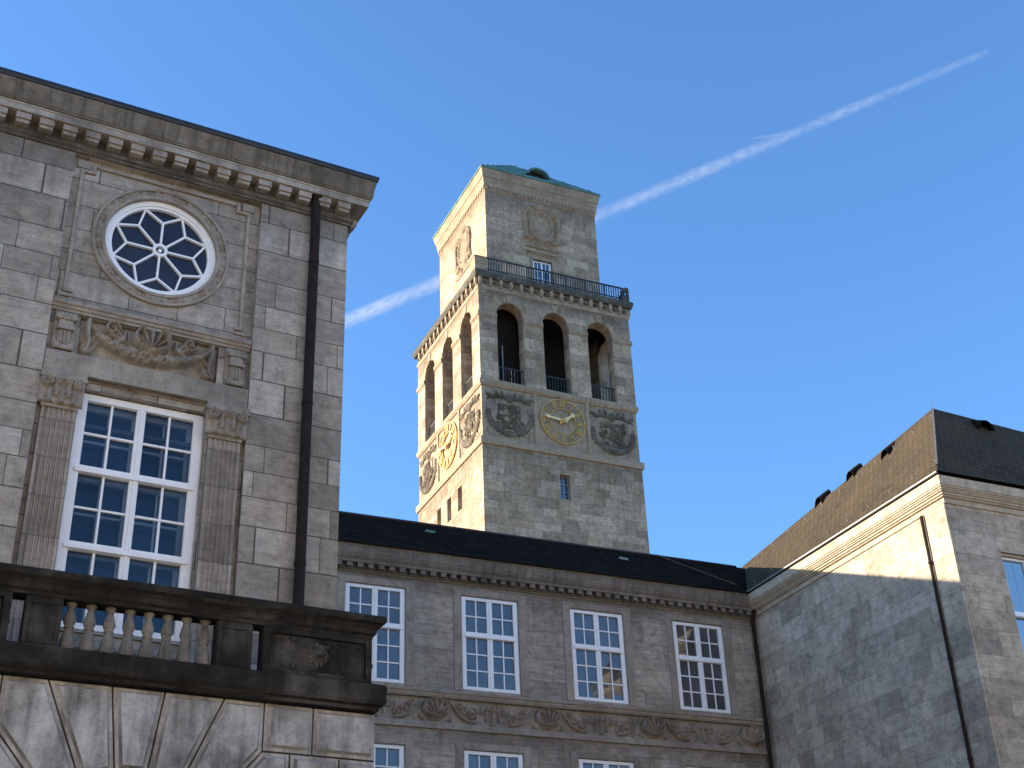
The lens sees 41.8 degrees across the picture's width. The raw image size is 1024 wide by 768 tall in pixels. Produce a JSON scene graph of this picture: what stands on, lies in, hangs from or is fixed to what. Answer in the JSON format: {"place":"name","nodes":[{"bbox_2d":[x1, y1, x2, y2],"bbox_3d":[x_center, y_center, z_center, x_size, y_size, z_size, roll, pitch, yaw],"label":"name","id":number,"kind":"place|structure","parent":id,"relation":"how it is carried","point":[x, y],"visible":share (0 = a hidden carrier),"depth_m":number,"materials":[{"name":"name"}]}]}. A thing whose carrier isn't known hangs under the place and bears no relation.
{"place":"outdoors","nodes":[
{"label":"outdoors","id":0,"kind":"place"},
{"bbox_2d":[0,67,386,767],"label":"town hall building","id":1,"kind":"structure","parent":0,"point":[172,307],"depth_m":20.61,"materials":[{"name":"stone"}]},
{"bbox_2d":[54,393,204,640],"bbox_3d":[-5.699,1.961,19.994,2.000,3.730,0.155,13,-33,-25],"label":"window","id":2,"kind":"structure","parent":1,"relation":"in","point":[129,511],"depth_m":20.14,"materials":[{"name":"white paint"}]},
{"bbox_2d":[105,202,215,294],"bbox_3d":[-5.860,-2.211,22.311,1.860,1.860,0.150,13,-33,-25],"label":"rosette window","id":3,"kind":"structure","parent":1,"relation":"in","point":[160,248],"depth_m":22.34,"materials":[{"name":"white paint"}]},
{"bbox_2d":[0,0,1023,567],"label":"sky","id":4,"kind":"structure","parent":0,"point":[810,213],"materials":[{"name":"blue"}]},
{"bbox_2d":[336,511,780,767],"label":"office wing","id":5,"kind":"structure","parent":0,"point":[495,650],"depth_m":34.39,"materials":[{"name":"grey stone"}]},
{"bbox_2d":[344,582,404,683],"bbox_3d":[-3.367,6.076,32.729,1.590,2.410,0.155,10,-32,-21],"label":"window","id":6,"kind":"structure","parent":5,"relation":"in","point":[388,645],"depth_m":32.92,"materials":[{"name":"white paint"}]},
{"bbox_2d":[374,744,403,767],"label":"window","id":7,"kind":"structure","parent":5,"relation":"in","point":[385,756],"depth_m":31.42,"materials":[{"name":"white paint"}]},
{"bbox_2d":[461,596,519,693],"bbox_3d":[-0.560,6.590,33.840,1.590,2.410,0.155,10,-32,-21],"label":"window","id":8,"kind":"structure","parent":5,"relation":"in","point":[490,647],"depth_m":33.82,"materials":[{"name":"white paint"}]},
{"bbox_2d":[464,750,522,767],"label":"window","id":9,"kind":"structure","parent":5,"relation":"in","point":[472,759],"depth_m":32.39,"materials":[{"name":"white paint"}]},
{"bbox_2d":[570,609,628,703],"bbox_3d":[2.243,7.103,34.948,1.590,2.410,0.155,10,-32,-21],"label":"window","id":10,"kind":"structure","parent":5,"relation":"in","point":[598,653],"depth_m":34.93,"materials":[{"name":"white paint"}]},
{"bbox_2d":[579,759,633,767],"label":"window","id":11,"kind":"structure","parent":5,"relation":"in","point":[583,763],"depth_m":33.52,"materials":[{"name":"white paint"}]},
{"bbox_2d":[672,621,730,713],"bbox_3d":[5.067,7.620,36.065,1.590,2.410,0.155,10,-32,-21],"label":"window","id":12,"kind":"structure","parent":5,"relation":"in","point":[699,651],"depth_m":36.06,"materials":[{"name":"white paint"}]},
{"bbox_2d":[715,401,1023,767],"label":"corner building","id":13,"kind":"structure","parent":0,"point":[887,604],"depth_m":32.11,"materials":[{"name":"grey stone"}]},
{"bbox_2d":[1002,557,1023,651],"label":"window","id":14,"kind":"structure","parent":13,"relation":"in","point":[1016,572],"depth_m":30.88,"materials":[{"name":"blue glass"}]},
{"label":"ground","id":15,"kind":"structure","parent":0,"visible":0},
{"bbox_2d":[412,164,649,553],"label":"clock tower","id":16,"kind":"structure","parent":15,"relation":"on","point":[528,409],"depth_m":85.04,"materials":[{"name":"beige stone"}]},
{"bbox_2d":[533,261,550,283],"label":"terrace door","id":17,"kind":"structure","parent":16,"relation":"in","point":[539,265],"depth_m":89.41,"materials":[{"name":"white paint"}]},
{"bbox_2d":[560,478,567,499],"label":"window","id":18,"kind":"structure","parent":16,"relation":"in","point":[564,480],"depth_m":80.51,"materials":[{"name":"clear glass"}]},
{"bbox_2d":[560,477,568,499],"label":"window frame","id":19,"kind":"structure","parent":16,"relation":"in","point":[562,484],"depth_m":80.51,"materials":[{"name":"grey metal"}]}
]}

